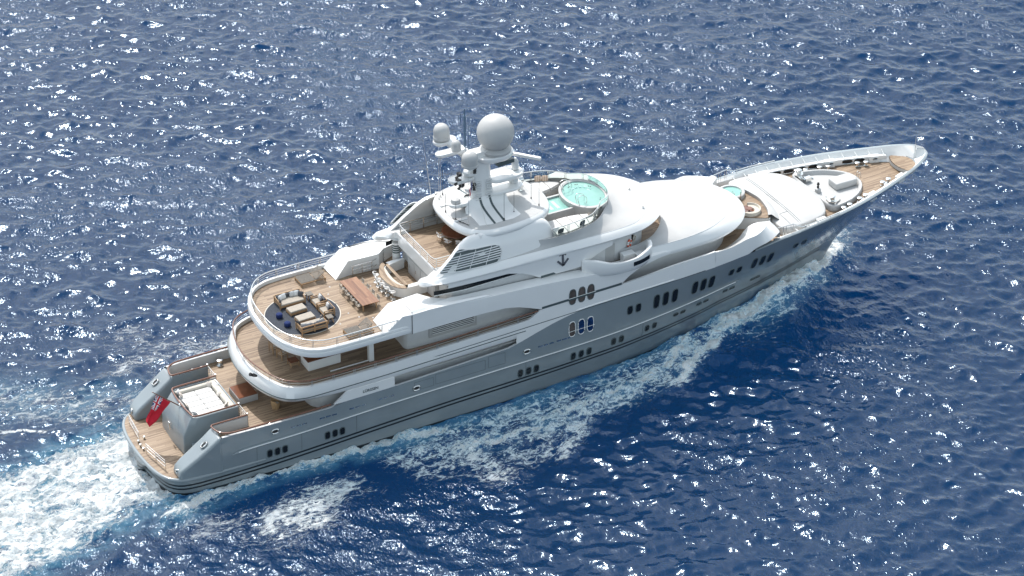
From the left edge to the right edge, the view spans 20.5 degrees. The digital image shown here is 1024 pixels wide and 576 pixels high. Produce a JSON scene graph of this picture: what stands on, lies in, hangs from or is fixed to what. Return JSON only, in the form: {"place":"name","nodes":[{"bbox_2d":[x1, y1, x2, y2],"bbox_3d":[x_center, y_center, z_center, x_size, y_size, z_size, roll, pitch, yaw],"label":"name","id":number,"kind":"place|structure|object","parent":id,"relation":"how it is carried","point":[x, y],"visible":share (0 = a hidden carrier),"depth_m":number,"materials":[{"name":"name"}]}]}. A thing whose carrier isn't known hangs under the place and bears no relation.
{"place":"outdoors","nodes":[
{"label":"outdoors","id":0,"kind":"place"},
{"bbox_2d":[0,0,1023,575],"bbox_3d":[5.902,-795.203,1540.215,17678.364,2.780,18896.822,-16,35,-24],"label":"sea","id":1,"kind":"structure","parent":0,"point":[178,178],"depth_m":259.75,"materials":[{"name":"liquid"}]},
{"bbox_2d":[122,108,927,495],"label":"motor yacht","id":2,"kind":"object","parent":1,"relation":"on","point":[528,284],"visible":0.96,"depth_m":238.68,"materials":[{"name":"grey paint"}]},
{"bbox_2d":[146,395,169,426],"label":"ensign flag","id":3,"kind":"object","parent":2,"relation":"hanging from","point":[159,405],"visible":1,"depth_m":232.25,"materials":[{"name":"red fabric"}]},
{"bbox_2d":[268,341,279,354],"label":"wooden armchair","id":4,"kind":"object","parent":2,"relation":"on","point":[273,347],"visible":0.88,"depth_m":235.68,"materials":[{"name":"brown wood"}]},
{"bbox_2d":[270,398,279,409],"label":"wicker armchair","id":5,"kind":"object","parent":2,"relation":"on","point":[275,404],"visible":0.97,"depth_m":234.13,"materials":[{"name":"beige wicker"}]},
{"bbox_2d":[276,348,287,360],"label":"wooden armchair","id":6,"kind":"object","parent":2,"relation":"on","point":[281,353],"visible":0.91,"depth_m":234.90,"materials":[{"name":"brown wood"}]},
{"bbox_2d":[287,356,298,367],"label":"slatted table","id":7,"kind":"object","parent":2,"relation":"on","point":[293,361],"visible":1,"depth_m":234.08,"materials":[{"name":"brown wood"}]},
{"bbox_2d":[264,294,340,334],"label":"round rug","id":8,"kind":"object","parent":2,"relation":"on","point":[271,310],"visible":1,"depth_m":234.48,"materials":[{"name":"blue fabric"}]},
{"bbox_2d":[276,312,282,318],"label":"pouf","id":9,"kind":"object","parent":8,"relation":"on","point":[279,315],"visible":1,"depth_m":234.17,"materials":[{"name":"blue fabric"}]},
{"bbox_2d":[284,321,290,327],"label":"pouf","id":10,"kind":"object","parent":8,"relation":"on","point":[287,324],"visible":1,"depth_m":233.05,"materials":[{"name":"blue fabric"}]},
{"bbox_2d":[274,289,305,309],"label":"sofa","id":11,"kind":"object","parent":8,"relation":"on","point":[288,301],"visible":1,"depth_m":235.94,"materials":[{"name":"beige fabric"}]},
{"bbox_2d":[286,303,306,316],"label":"ottoman","id":12,"kind":"object","parent":8,"relation":"on","point":[291,311],"visible":1,"depth_m":234.88,"materials":[{"name":"beige fabric"}]},
{"bbox_2d":[294,311,315,322],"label":"ottoman","id":13,"kind":"object","parent":8,"relation":"on","point":[305,317],"visible":1,"depth_m":233.83,"materials":[{"name":"beige fabric"}]},
{"bbox_2d":[305,291,313,300],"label":"side table","id":14,"kind":"object","parent":8,"relation":"on","point":[309,293],"visible":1,"depth_m":236.70,"materials":[{"name":"brown wood"}]},
{"bbox_2d":[295,315,327,335],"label":"sofa","id":15,"kind":"object","parent":8,"relation":"on","point":[314,325],"visible":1,"depth_m":232.37,"materials":[{"name":"brown wood"}]},
{"bbox_2d":[310,293,326,309],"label":"armchair","id":16,"kind":"object","parent":8,"relation":"on","point":[315,301],"visible":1,"depth_m":235.74,"materials":[{"name":"beige fabric"}]},
{"bbox_2d":[318,301,334,317],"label":"armchair","id":17,"kind":"object","parent":8,"relation":"on","point":[323,310],"visible":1,"depth_m":234.55,"materials":[{"name":"beige fabric"}]},
{"bbox_2d":[325,314,333,323],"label":"side table","id":18,"kind":"object","parent":8,"relation":"on","point":[329,316],"visible":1,"depth_m":233.65,"materials":[{"name":"brown wood"}]},
{"bbox_2d":[294,265,325,287],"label":"sun lounger","id":19,"kind":"object","parent":2,"relation":"on","point":[302,279],"visible":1,"depth_m":239.17,"materials":[{"name":"beige fabric"}]},
{"bbox_2d":[344,289,352,299],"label":"dining chair","id":20,"kind":"object","parent":2,"relation":"on","point":[347,293],"visible":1,"depth_m":236.72,"materials":[{"name":"fabric"}]},
{"bbox_2d":[354,300,361,311],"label":"dining chair","id":21,"kind":"object","parent":2,"relation":"on","point":[358,305],"visible":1,"depth_m":235.25,"materials":[{"name":"metal"}]},
{"bbox_2d":[343,317,373,339],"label":"sun lounger","id":22,"kind":"object","parent":2,"relation":"on","point":[352,329],"visible":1,"depth_m":232.24,"materials":[{"name":"beige fabric"}]},
{"bbox_2d":[340,277,378,311],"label":"dining table","id":23,"kind":"object","parent":2,"relation":"on","point":[359,291],"visible":1,"depth_m":236.57,"materials":[{"name":"brown wood"}]},
{"bbox_2d":[372,271,378,282],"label":"bar stool","id":24,"kind":"object","parent":2,"relation":"on","point":[375,274],"visible":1,"depth_m":238.91,"materials":[{"name":"metal"}]},
{"bbox_2d":[375,276,381,287],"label":"bar stool","id":25,"kind":"object","parent":2,"relation":"on","point":[378,285],"visible":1,"depth_m":238.38,"materials":[{"name":"white fabric"}]},
{"bbox_2d":[378,280,384,292],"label":"bar stool","id":26,"kind":"object","parent":2,"relation":"on","point":[382,290],"visible":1,"depth_m":237.75,"materials":[{"name":"white fabric"}]},
{"bbox_2d":[383,285,389,296],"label":"bar stool","id":27,"kind":"object","parent":2,"relation":"on","point":[386,288],"visible":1,"depth_m":237.18,"materials":[{"name":"white fabric"}]},
{"bbox_2d":[389,289,395,300],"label":"bar stool","id":28,"kind":"object","parent":2,"relation":"on","point":[392,292],"visible":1,"depth_m":236.67,"materials":[{"name":"white fabric"}]},
{"bbox_2d":[436,232,443,241],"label":"folding chair","id":29,"kind":"object","parent":2,"relation":"on","point":[439,236],"visible":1,"depth_m":238.92,"materials":[{"name":"white fabric"}]},
{"bbox_2d":[443,237,451,248],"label":"folding chair","id":30,"kind":"object","parent":2,"relation":"on","point":[447,241],"visible":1,"depth_m":238.11,"materials":[{"name":"grey wood"}]},
{"bbox_2d":[441,224,466,239],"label":"round table","id":31,"kind":"object","parent":2,"relation":"on","point":[447,231],"visible":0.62,"depth_m":238.80,"materials":[{"name":"brown wood"}]},
{"bbox_2d":[434,274,513,294],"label":"strip window","id":32,"kind":"structure","parent":2,"relation":"in","point":[506,275],"depth_m":235.54,"materials":[{"name":"black glass"}]},
{"bbox_2d":[534,175,540,181],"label":"pillow","id":33,"kind":"object","parent":2,"relation":"on","point":[537,178],"visible":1,"depth_m":245.54,"materials":[{"name":"beige fabric"}]},
{"bbox_2d":[541,175,547,180],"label":"pillow","id":34,"kind":"object","parent":2,"relation":"on","point":[544,177],"visible":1,"depth_m":245.57,"materials":[{"name":"beige fabric"}]},
{"bbox_2d":[568,321,575,336],"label":"oval window","id":35,"kind":"structure","parent":2,"relation":"in","point":[572,326],"depth_m":241.65,"materials":[{"name":"grey glass"}]},
{"bbox_2d":[569,289,575,304],"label":"oval window","id":36,"kind":"structure","parent":2,"relation":"in","point":[572,293],"depth_m":239.95,"materials":[{"name":"grey glass"}]},
{"bbox_2d":[578,319,584,334],"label":"oval window","id":37,"kind":"structure","parent":2,"relation":"in","point":[581,323],"depth_m":242.07,"materials":[{"name":"blue glass"}]},
{"bbox_2d":[578,286,585,301],"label":"oval window","id":38,"kind":"structure","parent":2,"relation":"in","point":[582,290],"depth_m":240.30,"materials":[{"name":"grey glass"}]},
{"bbox_2d":[587,316,593,331],"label":"oval window","id":39,"kind":"structure","parent":2,"relation":"in","point":[590,321],"depth_m":242.42,"materials":[{"name":"blue glass"}]},
{"bbox_2d":[587,284,594,299],"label":"oval window","id":40,"kind":"structure","parent":2,"relation":"in","point":[591,288],"depth_m":240.65,"materials":[{"name":"grey glass"}]},
{"bbox_2d":[605,243,614,262],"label":"wing door","id":41,"kind":"structure","parent":2,"relation":"in","point":[610,251],"depth_m":241.36,"materials":[{"name":"white paint"}]},
{"bbox_2d":[634,255,649,265],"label":"wing window","id":42,"kind":"structure","parent":2,"relation":"in","point":[648,257],"depth_m":241.18,"materials":[{"name":"black glass"}]},
{"bbox_2d":[653,294,659,308],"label":"hull window","id":43,"kind":"structure","parent":2,"relation":"in","point":[656,301],"depth_m":245.10,"materials":[{"name":"black glass"}]},
{"bbox_2d":[662,291,668,305],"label":"hull window","id":44,"kind":"structure","parent":2,"relation":"in","point":[665,300],"depth_m":245.52,"materials":[{"name":"black glass"}]},
{"bbox_2d":[671,288,678,302],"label":"hull window","id":45,"kind":"structure","parent":2,"relation":"in","point":[675,292],"depth_m":246.00,"materials":[{"name":"black glass"}]},
{"bbox_2d":[691,281,698,293],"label":"hull window","id":46,"kind":"structure","parent":2,"relation":"in","point":[695,285],"depth_m":246.78,"materials":[{"name":"black glass"}]},
{"bbox_2d":[700,278,706,290],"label":"hull window","id":47,"kind":"structure","parent":2,"relation":"in","point":[703,284],"depth_m":247.20,"materials":[{"name":"black glass"}]},
{"bbox_2d":[708,275,715,287],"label":"hull window","id":48,"kind":"structure","parent":2,"relation":"in","point":[712,279],"depth_m":247.63,"materials":[{"name":"black glass"}]},
{"bbox_2d":[751,258,757,268],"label":"hull window","id":49,"kind":"structure","parent":2,"relation":"in","point":[755,260],"depth_m":249.45,"materials":[{"name":"black glass"}]},
{"bbox_2d":[759,255,765,265],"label":"hull window","id":50,"kind":"structure","parent":2,"relation":"in","point":[763,258],"depth_m":249.93,"materials":[{"name":"black glass"}]},
{"bbox_2d":[767,252,773,262],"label":"hull window","id":51,"kind":"structure","parent":2,"relation":"in","point":[771,255],"depth_m":250.36,"materials":[{"name":"black glass"}]}
]}

